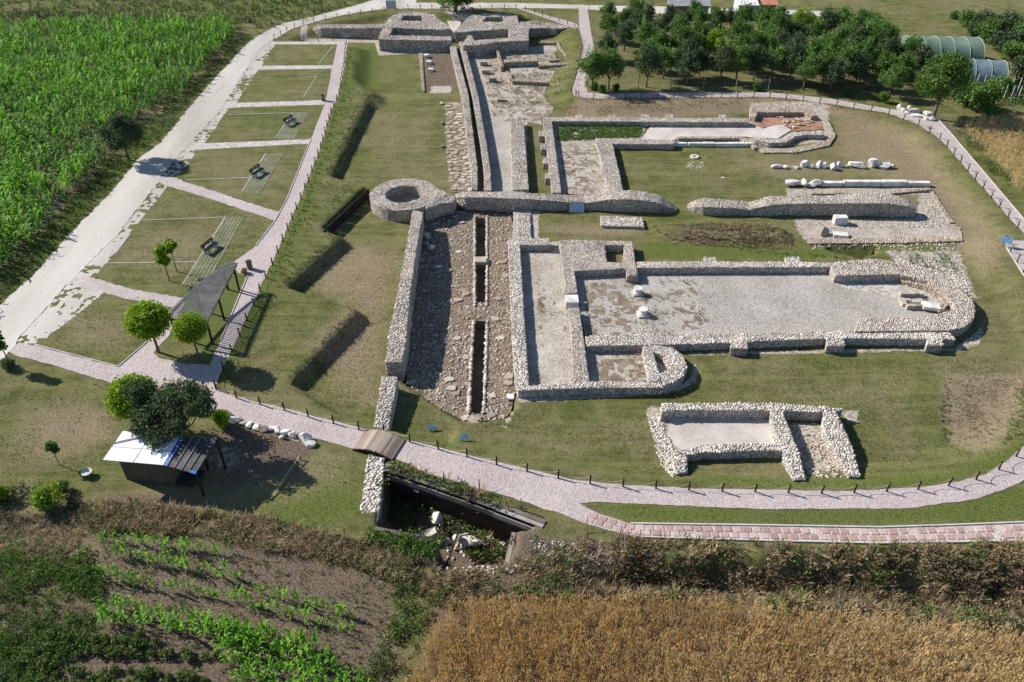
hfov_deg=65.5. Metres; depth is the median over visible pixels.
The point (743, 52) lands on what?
fruit tree
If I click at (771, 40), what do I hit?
fruit tree
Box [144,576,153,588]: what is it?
corn plant
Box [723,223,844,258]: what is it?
mound grass
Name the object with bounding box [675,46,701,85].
fruit tree
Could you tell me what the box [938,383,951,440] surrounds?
rough grass
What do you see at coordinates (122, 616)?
corn plant
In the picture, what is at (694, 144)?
marble block
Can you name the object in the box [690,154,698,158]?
well stone
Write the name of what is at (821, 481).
lawn grass
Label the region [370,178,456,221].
round tower
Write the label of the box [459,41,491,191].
rubble wall
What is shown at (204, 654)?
bean plant
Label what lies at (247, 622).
corn plant
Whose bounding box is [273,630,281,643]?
corn plant
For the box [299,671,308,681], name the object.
corn plant
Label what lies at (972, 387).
lawn grass
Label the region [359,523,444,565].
weeds
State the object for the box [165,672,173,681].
bean plant
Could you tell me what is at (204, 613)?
corn plant
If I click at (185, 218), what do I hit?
stone edging
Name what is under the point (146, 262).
stone edging
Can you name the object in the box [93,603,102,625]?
corn plant
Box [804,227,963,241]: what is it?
rubble floor
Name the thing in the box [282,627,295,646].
corn plant
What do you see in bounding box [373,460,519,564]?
weeds
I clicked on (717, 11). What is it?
fruit tree
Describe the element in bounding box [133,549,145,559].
corn plant
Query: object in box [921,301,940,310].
grave slab
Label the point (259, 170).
park bench
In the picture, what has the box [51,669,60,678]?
bean plant
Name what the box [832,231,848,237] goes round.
stone block
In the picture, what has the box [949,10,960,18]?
bush
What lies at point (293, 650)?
corn plant
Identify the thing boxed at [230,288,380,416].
lawn grass
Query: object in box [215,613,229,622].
corn plant
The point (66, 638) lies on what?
bean plant
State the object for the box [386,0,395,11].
info panel
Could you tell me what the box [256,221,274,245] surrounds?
kerb
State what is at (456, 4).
tall tree
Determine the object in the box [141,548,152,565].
corn plant
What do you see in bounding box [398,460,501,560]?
dry brush
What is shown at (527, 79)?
loose stones
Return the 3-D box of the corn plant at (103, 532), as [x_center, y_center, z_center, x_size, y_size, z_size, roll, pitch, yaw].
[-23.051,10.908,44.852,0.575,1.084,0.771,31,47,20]
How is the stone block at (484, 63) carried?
on the corridor floor at (479, 76)
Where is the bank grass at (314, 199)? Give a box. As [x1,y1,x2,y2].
[222,46,366,377]
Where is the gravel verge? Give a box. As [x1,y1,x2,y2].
[17,41,274,345]
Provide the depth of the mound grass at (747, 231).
73.15 m
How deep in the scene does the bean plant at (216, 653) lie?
39.42 m
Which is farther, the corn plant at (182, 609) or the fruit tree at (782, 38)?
the fruit tree at (782, 38)
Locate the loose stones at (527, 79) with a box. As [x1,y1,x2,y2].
[475,50,568,118]
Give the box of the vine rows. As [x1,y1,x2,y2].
[987,83,1023,104]
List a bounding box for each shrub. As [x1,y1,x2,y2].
[0,357,14,370]
[0,484,12,504]
[26,479,65,511]
[53,480,69,493]
[206,408,230,429]
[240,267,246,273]
[589,81,598,88]
[598,84,606,92]
[612,83,619,91]
[752,83,760,91]
[844,87,853,95]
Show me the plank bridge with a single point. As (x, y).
(385, 444)
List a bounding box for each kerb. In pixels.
[38,341,146,366]
[220,275,247,340]
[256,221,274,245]
[274,139,310,220]
[938,119,1023,219]
[1006,246,1023,275]
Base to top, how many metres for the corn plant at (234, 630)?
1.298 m
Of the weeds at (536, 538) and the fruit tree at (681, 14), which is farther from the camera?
the fruit tree at (681, 14)
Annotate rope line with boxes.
[270,455,299,499]
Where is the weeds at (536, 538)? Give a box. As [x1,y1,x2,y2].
[507,532,632,564]
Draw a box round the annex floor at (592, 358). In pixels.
[584,343,666,381]
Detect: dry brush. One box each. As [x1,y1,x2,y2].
[74,494,436,595]
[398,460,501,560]
[422,526,1023,629]
[531,540,612,565]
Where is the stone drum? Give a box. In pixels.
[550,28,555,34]
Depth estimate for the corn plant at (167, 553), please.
43.38 m
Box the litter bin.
[245,259,252,269]
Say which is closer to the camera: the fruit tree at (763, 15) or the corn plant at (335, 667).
the corn plant at (335, 667)
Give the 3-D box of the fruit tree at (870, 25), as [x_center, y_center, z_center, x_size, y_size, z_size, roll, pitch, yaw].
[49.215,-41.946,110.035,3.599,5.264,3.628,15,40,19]
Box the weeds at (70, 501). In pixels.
[0,479,86,530]
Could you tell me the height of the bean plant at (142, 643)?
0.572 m
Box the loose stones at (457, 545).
[437,522,506,563]
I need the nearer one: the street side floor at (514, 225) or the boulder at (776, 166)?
the street side floor at (514, 225)
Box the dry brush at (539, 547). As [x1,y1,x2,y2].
[531,540,612,565]
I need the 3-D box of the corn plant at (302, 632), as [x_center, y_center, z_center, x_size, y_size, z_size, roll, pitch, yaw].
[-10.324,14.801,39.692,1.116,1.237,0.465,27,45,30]
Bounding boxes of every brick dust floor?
[754,116,823,130]
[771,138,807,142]
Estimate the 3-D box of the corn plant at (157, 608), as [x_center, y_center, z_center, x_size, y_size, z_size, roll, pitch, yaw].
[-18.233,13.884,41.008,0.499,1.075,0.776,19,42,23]
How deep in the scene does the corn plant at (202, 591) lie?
41.98 m
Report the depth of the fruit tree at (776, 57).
101.71 m
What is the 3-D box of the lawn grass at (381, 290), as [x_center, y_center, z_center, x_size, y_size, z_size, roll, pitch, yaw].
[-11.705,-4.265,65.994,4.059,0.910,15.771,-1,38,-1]
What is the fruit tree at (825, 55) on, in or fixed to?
on the ground at (402, 132)
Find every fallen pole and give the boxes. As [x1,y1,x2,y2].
[440,522,458,538]
[445,525,461,565]
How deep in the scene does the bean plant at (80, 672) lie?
38.53 m
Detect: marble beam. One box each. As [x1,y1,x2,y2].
[820,181,842,186]
[843,179,861,186]
[861,180,881,186]
[881,179,907,186]
[907,181,930,186]
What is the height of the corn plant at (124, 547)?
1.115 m
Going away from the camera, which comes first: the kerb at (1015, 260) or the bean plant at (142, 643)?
the bean plant at (142, 643)
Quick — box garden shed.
[103,431,226,496]
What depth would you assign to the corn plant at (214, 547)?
43.91 m
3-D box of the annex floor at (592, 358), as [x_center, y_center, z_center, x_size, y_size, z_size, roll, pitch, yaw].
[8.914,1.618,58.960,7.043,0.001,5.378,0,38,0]
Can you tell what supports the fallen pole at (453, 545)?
on the ground at (402, 132)
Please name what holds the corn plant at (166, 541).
on the ground at (402, 132)
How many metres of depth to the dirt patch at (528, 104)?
100.46 m
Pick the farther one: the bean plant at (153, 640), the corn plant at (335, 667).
the bean plant at (153, 640)
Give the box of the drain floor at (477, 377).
[470,226,485,413]
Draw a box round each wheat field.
[406,593,1023,681]
[962,111,1023,190]
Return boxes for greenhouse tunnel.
[896,35,984,59]
[918,58,1008,86]
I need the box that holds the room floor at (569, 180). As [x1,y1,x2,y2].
[553,126,645,193]
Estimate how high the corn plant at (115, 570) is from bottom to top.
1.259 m
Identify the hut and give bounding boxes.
[667,0,710,18]
[733,0,758,13]
[756,0,778,10]
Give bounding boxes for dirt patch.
[481,53,556,121]
[536,290,572,381]
[559,139,603,192]
[584,282,702,335]
[599,359,646,381]
[831,281,923,301]
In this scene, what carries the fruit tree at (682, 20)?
on the ground at (402, 132)
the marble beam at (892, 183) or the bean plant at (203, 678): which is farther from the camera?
the marble beam at (892, 183)
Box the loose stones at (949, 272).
[895,258,978,309]
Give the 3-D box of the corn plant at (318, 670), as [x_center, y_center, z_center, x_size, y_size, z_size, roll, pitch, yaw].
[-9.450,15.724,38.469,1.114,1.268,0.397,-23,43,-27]
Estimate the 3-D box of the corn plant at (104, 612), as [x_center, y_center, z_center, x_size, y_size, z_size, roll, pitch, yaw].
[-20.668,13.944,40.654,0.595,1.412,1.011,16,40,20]
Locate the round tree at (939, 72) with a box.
[912,52,980,115]
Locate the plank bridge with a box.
[352,429,404,460]
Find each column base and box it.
[631,285,643,296]
[636,306,648,318]
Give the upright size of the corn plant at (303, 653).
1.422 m
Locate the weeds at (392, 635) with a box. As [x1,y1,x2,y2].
[359,557,447,681]
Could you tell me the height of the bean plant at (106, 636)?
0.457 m
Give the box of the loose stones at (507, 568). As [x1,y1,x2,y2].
[446,565,607,573]
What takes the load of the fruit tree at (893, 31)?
on the ground at (402, 132)
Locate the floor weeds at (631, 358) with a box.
[594,351,645,375]
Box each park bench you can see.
[200,237,218,254]
[249,163,264,177]
[283,114,296,126]
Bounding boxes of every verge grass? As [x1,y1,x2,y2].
[0,37,251,299]
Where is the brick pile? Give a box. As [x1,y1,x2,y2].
[776,115,813,127]
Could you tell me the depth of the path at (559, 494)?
49.95 m
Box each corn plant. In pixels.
[92,563,105,579]
[92,597,105,605]
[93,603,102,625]
[96,603,113,622]
[98,529,106,542]
[99,606,115,624]
[104,563,117,575]
[105,544,116,556]
[107,528,116,540]
[108,609,122,625]
[109,565,122,579]
[111,538,124,556]
[115,592,124,615]
[117,612,124,624]
[118,541,127,555]
[119,533,129,542]
[121,595,136,610]
[124,611,141,626]
[127,569,133,586]
[131,600,148,615]
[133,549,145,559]
[133,571,141,583]
[134,609,148,628]
[135,530,150,544]
[139,599,149,614]
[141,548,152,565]
[142,613,154,627]
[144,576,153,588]
[146,605,158,616]
[152,601,164,615]
[157,614,170,626]
[159,613,174,631]
[161,549,174,562]
[161,579,170,590]
[162,534,168,546]
[163,615,188,632]
[165,605,176,616]
[167,578,174,590]
[170,556,177,568]
[171,618,191,632]
[174,555,187,568]
[179,550,192,569]
[179,603,187,616]
[182,536,189,553]
[185,579,197,591]
[186,620,200,633]
[187,607,199,619]
[191,611,197,631]
[193,620,211,638]
[197,586,207,596]
[200,608,214,622]
[200,615,210,635]
[207,616,217,638]
[210,633,224,654]
[211,588,220,597]
[212,542,217,555]
[213,567,225,579]
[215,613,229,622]
[215,617,230,632]
[216,633,231,657]
[218,652,233,664]
[220,632,240,650]
[221,558,235,576]
[221,617,235,636]
[227,649,244,665]
[228,669,239,680]
[229,585,243,599]
[229,624,239,637]
[229,636,244,648]
[231,620,250,637]
[232,570,244,579]
[233,664,250,681]
[237,655,245,666]
[238,583,245,603]
[239,627,255,642]
[240,630,250,652]
[241,591,253,603]
[241,662,258,678]
[242,617,252,629]
[242,639,256,659]
[242,652,251,669]
[246,657,256,671]
[248,631,264,648]
[249,637,270,652]
[249,652,265,669]
[249,667,262,681]
[252,665,270,681]
[254,620,268,643]
[257,598,269,609]
[257,619,275,636]
[261,654,275,675]
[262,623,278,640]
[265,641,276,655]
[266,596,276,610]
[266,626,276,641]
[269,585,277,595]
[270,671,278,681]
[271,639,289,657]
[272,658,279,669]
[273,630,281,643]
[274,639,286,662]
[276,601,284,615]
[277,661,290,675]
[280,635,296,654]
[281,655,294,673]
[282,585,288,599]
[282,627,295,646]
[285,674,300,681]
[289,656,301,674]
[291,605,304,615]
[291,644,297,659]
[292,589,302,604]
[294,631,302,643]
[294,637,302,663]
[296,627,309,644]
[298,654,309,679]
[299,644,317,662]
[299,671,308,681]
[301,634,309,654]
[302,600,316,612]
[303,605,310,622]
[304,612,309,627]
[305,662,314,677]
[305,665,321,681]
[306,626,324,650]
[307,650,318,664]
[308,656,324,672]
[311,594,321,606]
[311,655,324,675]
[311,672,320,681]
[319,599,330,607]
[319,642,328,664]
[321,667,327,681]
[323,649,341,664]
[324,656,339,671]
[332,664,343,681]
[334,601,349,614]
[337,622,346,633]
[338,673,346,681]
[345,665,354,679]
[353,665,364,681]
[357,669,366,680]
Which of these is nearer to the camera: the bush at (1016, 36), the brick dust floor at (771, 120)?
the brick dust floor at (771, 120)
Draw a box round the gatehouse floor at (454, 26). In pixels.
[447,21,461,38]
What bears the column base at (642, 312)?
on the nave floor at (746, 303)
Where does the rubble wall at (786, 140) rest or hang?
on the ground at (402, 132)
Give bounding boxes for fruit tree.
[577,44,608,90]
[596,30,618,51]
[598,11,619,33]
[598,40,626,88]
[599,0,617,14]
[612,16,636,50]
[617,6,633,23]
[628,0,644,14]
[630,0,655,28]
[631,12,657,45]
[632,39,663,87]
[636,35,656,56]
[647,22,673,48]
[652,11,670,32]
[657,43,678,78]
[664,4,678,27]
[668,14,691,46]
[669,23,695,48]
[671,7,687,24]
[672,34,698,77]
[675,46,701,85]
[686,0,703,14]
[690,19,708,37]
[692,6,708,23]
[694,26,712,52]
[696,46,712,76]
[704,24,726,62]
[705,14,724,34]
[707,5,726,24]
[710,44,737,81]
[725,6,738,28]
[725,17,750,44]
[726,30,755,65]
[728,36,752,81]
[734,0,755,21]
[741,19,754,38]
[745,43,770,79]
[748,29,767,52]
[753,1,768,24]
[755,4,779,32]
[755,27,780,65]
[762,42,786,78]
[763,10,791,39]
[775,4,789,17]
[775,29,791,46]
[780,34,808,81]
[785,30,810,48]
[787,18,811,39]
[791,4,812,29]
[794,52,821,88]
[804,33,830,74]
[805,15,829,39]
[807,10,816,24]
[818,49,840,87]
[819,55,848,92]
[820,5,841,32]
[821,32,840,50]
[824,34,847,56]
[831,23,854,40]
[832,38,858,83]
[837,3,854,23]
[839,11,866,33]
[844,22,869,49]
[846,37,866,77]
[847,50,874,86]
[858,9,872,21]
[859,18,881,38]
[860,36,883,63]
[863,6,885,26]
[866,15,889,28]
[866,25,890,60]
[871,50,902,88]
[874,35,900,60]
[877,61,908,92]
[879,20,900,43]
[892,34,924,66]
[896,50,920,77]
[907,41,933,77]
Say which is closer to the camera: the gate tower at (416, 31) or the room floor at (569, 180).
the room floor at (569, 180)
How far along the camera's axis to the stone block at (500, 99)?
99.84 m
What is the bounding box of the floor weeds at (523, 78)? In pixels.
[482,50,565,116]
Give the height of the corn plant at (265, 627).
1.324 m
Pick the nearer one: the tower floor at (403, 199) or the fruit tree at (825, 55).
the tower floor at (403, 199)
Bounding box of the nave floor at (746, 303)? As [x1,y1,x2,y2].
[576,273,949,336]
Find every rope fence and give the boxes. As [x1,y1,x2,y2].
[213,42,346,386]
[213,381,359,429]
[273,4,574,38]
[382,424,1023,493]
[571,26,581,91]
[578,91,1023,229]
[1007,235,1023,272]
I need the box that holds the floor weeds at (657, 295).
[593,275,694,329]
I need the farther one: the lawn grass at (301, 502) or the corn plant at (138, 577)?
the lawn grass at (301, 502)
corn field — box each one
[0,9,235,265]
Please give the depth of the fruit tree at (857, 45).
102.15 m
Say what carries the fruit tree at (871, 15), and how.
on the ground at (402, 132)
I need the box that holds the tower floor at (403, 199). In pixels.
[390,196,418,202]
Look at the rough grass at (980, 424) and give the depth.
55.21 m
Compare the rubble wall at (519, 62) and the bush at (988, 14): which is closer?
the rubble wall at (519, 62)
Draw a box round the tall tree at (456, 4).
[435,0,473,11]
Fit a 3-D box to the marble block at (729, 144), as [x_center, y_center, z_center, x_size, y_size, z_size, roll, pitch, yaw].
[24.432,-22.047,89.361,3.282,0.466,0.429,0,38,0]
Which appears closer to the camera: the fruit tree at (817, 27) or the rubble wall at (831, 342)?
the rubble wall at (831, 342)
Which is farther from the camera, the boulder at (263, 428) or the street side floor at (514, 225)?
the street side floor at (514, 225)
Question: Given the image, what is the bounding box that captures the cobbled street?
[406,210,515,421]
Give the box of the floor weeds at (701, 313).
[665,307,705,321]
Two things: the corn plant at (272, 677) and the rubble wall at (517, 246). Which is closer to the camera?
the corn plant at (272, 677)
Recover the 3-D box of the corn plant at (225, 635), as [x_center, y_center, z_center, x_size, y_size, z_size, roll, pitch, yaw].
[-13.960,14.854,39.441,1.045,1.461,0.656,-2,38,-3]
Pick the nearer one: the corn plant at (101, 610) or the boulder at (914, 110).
the corn plant at (101, 610)
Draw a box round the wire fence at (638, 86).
[586,2,770,90]
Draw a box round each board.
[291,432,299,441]
[323,188,369,232]
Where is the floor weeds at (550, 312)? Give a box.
[534,277,567,331]
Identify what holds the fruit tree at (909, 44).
on the ground at (402, 132)
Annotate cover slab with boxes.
[475,256,485,264]
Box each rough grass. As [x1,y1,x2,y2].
[555,124,643,140]
[897,251,958,273]
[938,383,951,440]
[944,376,1023,448]
[956,126,1009,181]
[1003,380,1023,443]
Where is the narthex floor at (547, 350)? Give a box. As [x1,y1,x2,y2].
[520,241,572,384]
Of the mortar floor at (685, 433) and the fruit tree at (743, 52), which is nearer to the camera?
the mortar floor at (685, 433)
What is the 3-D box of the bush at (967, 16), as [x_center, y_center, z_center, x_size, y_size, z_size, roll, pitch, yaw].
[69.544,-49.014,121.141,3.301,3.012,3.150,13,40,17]
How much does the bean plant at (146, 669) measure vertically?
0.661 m
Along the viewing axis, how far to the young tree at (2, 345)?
56.07 m
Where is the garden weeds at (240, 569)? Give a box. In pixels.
[76,539,389,681]
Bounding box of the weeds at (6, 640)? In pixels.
[0,534,105,681]
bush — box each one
[878,91,890,101]
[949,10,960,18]
[955,79,982,105]
[958,8,981,27]
[965,76,1007,112]
[966,21,981,35]
[973,16,1003,42]
[975,8,998,23]
[979,102,1005,121]
[987,28,1012,52]
[994,9,1023,35]
[994,75,1017,95]
[998,39,1023,60]
[1008,21,1023,38]
[1009,28,1023,52]
[1010,53,1023,81]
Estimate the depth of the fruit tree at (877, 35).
106.70 m
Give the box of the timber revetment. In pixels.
[383,460,545,543]
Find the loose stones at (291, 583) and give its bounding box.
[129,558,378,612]
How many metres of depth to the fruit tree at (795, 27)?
110.54 m
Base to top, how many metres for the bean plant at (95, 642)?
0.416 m
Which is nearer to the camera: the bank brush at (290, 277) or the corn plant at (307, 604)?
the corn plant at (307, 604)
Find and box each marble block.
[674,142,686,146]
[688,142,701,146]
[702,142,714,146]
[715,142,744,146]
[745,142,753,146]
[785,179,799,185]
[801,178,806,186]
[807,179,822,186]
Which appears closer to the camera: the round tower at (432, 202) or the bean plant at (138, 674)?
the bean plant at (138, 674)
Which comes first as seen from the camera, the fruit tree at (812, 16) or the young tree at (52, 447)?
the young tree at (52, 447)
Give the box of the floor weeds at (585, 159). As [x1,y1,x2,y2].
[564,143,596,181]
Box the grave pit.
[905,298,927,303]
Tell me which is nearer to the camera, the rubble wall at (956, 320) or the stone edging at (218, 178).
the rubble wall at (956, 320)
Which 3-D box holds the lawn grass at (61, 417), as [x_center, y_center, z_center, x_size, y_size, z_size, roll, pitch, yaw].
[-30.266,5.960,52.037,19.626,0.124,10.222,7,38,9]
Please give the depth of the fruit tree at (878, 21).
111.68 m
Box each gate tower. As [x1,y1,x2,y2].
[379,12,451,51]
[455,13,528,56]
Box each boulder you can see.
[230,416,241,422]
[245,421,251,427]
[252,423,259,430]
[258,425,267,432]
[268,425,274,430]
[275,426,280,433]
[280,429,290,435]
[288,431,295,437]
[298,432,311,443]
[305,440,315,447]
[423,232,430,238]
[427,244,434,249]
[431,511,442,523]
[453,534,461,541]
[459,533,482,545]
[771,164,782,168]
[800,160,808,166]
[816,160,821,167]
[816,226,828,236]
[821,162,826,168]
[829,163,838,169]
[837,161,843,167]
[848,161,864,167]
[867,158,878,167]
[878,162,890,168]
[896,103,902,109]
[908,113,923,116]
[909,108,920,112]
[923,111,931,115]
[929,116,936,120]
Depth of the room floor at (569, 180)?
86.00 m
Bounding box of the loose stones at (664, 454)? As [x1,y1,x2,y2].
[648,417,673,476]
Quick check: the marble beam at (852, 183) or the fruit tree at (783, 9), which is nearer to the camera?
the marble beam at (852, 183)
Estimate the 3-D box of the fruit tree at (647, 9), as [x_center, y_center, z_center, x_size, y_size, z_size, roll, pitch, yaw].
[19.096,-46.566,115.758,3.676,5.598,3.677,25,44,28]
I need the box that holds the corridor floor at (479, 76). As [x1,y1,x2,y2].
[468,45,556,169]
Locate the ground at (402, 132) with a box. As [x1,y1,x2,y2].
[0,0,1023,681]
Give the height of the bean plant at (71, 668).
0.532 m
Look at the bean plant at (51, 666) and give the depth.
38.79 m
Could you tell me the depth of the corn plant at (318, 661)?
38.12 m
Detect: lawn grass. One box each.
[0,372,208,487]
[46,299,144,362]
[97,194,271,296]
[217,456,361,532]
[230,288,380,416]
[350,246,400,351]
[425,408,663,474]
[588,487,1023,522]
[671,353,943,472]
[685,452,997,484]
[939,310,1023,466]
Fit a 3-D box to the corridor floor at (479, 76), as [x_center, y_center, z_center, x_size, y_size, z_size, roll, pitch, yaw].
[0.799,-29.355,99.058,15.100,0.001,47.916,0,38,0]
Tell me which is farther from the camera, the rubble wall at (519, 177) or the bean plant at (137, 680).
the rubble wall at (519, 177)
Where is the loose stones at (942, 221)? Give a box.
[813,200,957,258]
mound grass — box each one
[651,220,791,249]
[664,222,786,242]
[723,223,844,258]
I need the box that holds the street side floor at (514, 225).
[512,209,532,238]
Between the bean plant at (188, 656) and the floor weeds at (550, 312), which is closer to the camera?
the bean plant at (188, 656)
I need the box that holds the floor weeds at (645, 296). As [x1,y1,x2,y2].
[587,275,695,324]
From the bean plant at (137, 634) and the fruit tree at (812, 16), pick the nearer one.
the bean plant at (137, 634)
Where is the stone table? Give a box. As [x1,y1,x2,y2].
[81,468,91,476]
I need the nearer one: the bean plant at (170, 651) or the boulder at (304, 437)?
the bean plant at (170, 651)
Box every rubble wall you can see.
[312,24,384,38]
[360,454,385,523]
[374,376,398,430]
[385,210,424,382]
[419,53,424,91]
[450,45,478,191]
[455,189,677,212]
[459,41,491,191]
[496,48,538,71]
[505,71,548,85]
[507,238,550,390]
[510,119,528,192]
[516,380,663,397]
[517,213,531,238]
[520,20,569,37]
[538,41,565,56]
[538,63,567,68]
[538,114,748,194]
[548,58,563,61]
[559,240,577,294]
[568,240,638,281]
[568,307,589,381]
[584,327,955,355]
[595,138,674,190]
[600,216,644,228]
[636,256,831,273]
[641,345,687,392]
[660,402,860,480]
[671,442,782,474]
[677,136,757,149]
[687,193,916,216]
[749,106,816,121]
[753,131,824,146]
[758,120,835,153]
[806,236,962,244]
[811,187,931,195]
[828,259,975,336]
[900,279,947,313]
[929,189,954,223]
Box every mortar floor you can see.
[643,123,790,139]
[667,418,774,449]
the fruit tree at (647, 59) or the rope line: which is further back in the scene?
the fruit tree at (647, 59)
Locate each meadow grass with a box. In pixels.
[0,0,349,26]
[0,0,359,33]
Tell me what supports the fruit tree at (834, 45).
on the ground at (402, 132)
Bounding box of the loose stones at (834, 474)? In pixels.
[792,433,841,477]
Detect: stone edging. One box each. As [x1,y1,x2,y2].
[122,261,196,262]
[142,217,220,220]
[181,217,224,285]
[189,177,251,179]
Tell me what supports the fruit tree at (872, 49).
on the ground at (402, 132)
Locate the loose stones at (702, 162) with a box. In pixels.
[686,161,705,168]
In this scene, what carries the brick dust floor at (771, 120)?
on the ground at (402, 132)
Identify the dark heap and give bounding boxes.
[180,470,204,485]
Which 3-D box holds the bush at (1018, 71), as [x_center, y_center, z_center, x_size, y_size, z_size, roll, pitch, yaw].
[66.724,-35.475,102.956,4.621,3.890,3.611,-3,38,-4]
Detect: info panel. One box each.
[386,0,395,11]
[427,424,435,430]
[460,434,468,439]
[569,202,583,211]
[999,236,1013,247]
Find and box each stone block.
[417,526,437,537]
[474,53,480,57]
[480,61,486,65]
[482,69,488,73]
[489,77,496,81]
[497,98,504,101]
[506,394,513,399]
[565,295,578,308]
[832,214,847,224]
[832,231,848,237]
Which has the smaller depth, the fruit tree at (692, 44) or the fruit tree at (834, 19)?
the fruit tree at (692, 44)
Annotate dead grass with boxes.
[0,505,90,595]
[0,543,102,678]
[370,569,448,678]
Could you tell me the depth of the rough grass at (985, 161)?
86.40 m
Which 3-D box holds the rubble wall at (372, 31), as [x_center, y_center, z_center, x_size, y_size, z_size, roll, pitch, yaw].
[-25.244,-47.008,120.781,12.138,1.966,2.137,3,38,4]
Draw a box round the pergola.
[168,263,239,344]
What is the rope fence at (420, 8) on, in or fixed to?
on the ground at (402, 132)
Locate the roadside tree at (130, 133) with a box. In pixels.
[96,113,143,160]
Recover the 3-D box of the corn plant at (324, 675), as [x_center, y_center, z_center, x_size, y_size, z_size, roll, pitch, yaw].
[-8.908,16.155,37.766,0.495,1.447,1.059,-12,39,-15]
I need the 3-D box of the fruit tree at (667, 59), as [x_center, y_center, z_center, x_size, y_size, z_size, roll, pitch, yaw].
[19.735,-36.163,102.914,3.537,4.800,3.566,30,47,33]
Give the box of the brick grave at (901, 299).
[898,291,940,309]
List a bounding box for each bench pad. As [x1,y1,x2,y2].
[182,217,243,285]
[243,153,282,193]
[277,112,307,138]
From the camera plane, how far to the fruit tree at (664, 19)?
113.79 m
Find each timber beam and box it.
[372,526,438,544]
[504,532,515,563]
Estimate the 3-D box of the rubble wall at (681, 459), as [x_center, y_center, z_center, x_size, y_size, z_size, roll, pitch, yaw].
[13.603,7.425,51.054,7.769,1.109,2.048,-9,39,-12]
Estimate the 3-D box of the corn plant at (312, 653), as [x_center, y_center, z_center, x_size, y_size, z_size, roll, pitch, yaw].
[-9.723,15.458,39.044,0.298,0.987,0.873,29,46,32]
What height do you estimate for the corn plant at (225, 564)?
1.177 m
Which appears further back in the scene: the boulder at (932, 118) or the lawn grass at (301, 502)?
the boulder at (932, 118)
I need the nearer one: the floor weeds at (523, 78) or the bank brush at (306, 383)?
the bank brush at (306, 383)
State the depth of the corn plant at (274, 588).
41.82 m
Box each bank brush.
[282,235,345,291]
[288,308,361,387]
[325,92,373,175]
[351,61,358,80]
[567,96,869,114]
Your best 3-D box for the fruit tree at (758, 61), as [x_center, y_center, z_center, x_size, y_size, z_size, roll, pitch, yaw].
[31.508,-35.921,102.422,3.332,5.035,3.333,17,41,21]
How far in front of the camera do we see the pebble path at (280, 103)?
97.41 m
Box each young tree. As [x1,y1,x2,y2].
[0,330,8,358]
[44,440,60,464]
[152,243,171,280]
[164,237,177,271]
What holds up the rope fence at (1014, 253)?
on the ground at (402, 132)
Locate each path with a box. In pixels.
[9,42,1023,533]
[71,278,180,306]
[159,176,278,219]
[185,139,309,149]
[222,100,325,107]
[259,65,332,69]
[272,41,348,43]
[518,8,578,27]
[572,9,1023,232]
[586,513,1023,543]
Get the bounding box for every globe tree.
[103,372,157,428]
[120,297,172,352]
[170,311,209,362]
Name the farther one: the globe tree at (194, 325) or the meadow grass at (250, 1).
the meadow grass at (250, 1)
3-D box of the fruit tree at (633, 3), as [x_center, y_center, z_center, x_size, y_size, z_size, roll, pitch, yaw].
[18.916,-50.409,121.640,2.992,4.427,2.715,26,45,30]
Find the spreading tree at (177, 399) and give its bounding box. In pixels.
[117,374,219,453]
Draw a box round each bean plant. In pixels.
[0,672,8,680]
[8,676,19,681]
[10,656,24,668]
[32,674,47,681]
[33,643,45,653]
[36,656,50,669]
[38,642,49,654]
[45,628,57,640]
[45,664,54,672]
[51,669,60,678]
[57,677,68,681]
[60,643,71,654]
[61,631,73,643]
[64,664,76,674]
[72,665,86,678]
[73,649,82,658]
[79,675,92,681]
[81,643,93,654]
[89,634,98,642]
[90,636,99,644]
[90,644,104,657]
[92,671,99,681]
[98,667,110,677]
[98,672,113,681]
[100,634,109,641]
[100,638,108,646]
[104,644,114,656]
[109,645,125,658]
[109,664,118,673]
[110,634,119,644]
[118,635,130,646]
[120,633,132,644]
[124,666,134,675]
[126,645,137,657]
[127,637,140,647]
[131,669,145,681]
[132,629,143,638]
[134,650,143,659]
[134,676,145,681]
[137,638,149,649]
[141,665,154,678]
[145,648,156,658]
[150,637,159,645]
[152,666,163,678]
[157,649,167,657]
[162,647,175,658]
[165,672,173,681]
[175,670,185,681]
[179,646,189,654]
[181,649,194,662]
[183,669,196,681]
[199,651,209,660]
[200,675,208,681]
[211,650,220,658]
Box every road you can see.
[0,0,831,358]
[444,102,470,191]
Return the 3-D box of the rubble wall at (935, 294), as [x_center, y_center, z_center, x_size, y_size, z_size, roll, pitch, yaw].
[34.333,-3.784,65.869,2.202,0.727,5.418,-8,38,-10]
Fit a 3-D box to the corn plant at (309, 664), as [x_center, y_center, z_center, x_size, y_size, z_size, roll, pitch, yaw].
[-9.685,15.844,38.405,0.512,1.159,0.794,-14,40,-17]
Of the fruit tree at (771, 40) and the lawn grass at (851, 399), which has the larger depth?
the fruit tree at (771, 40)

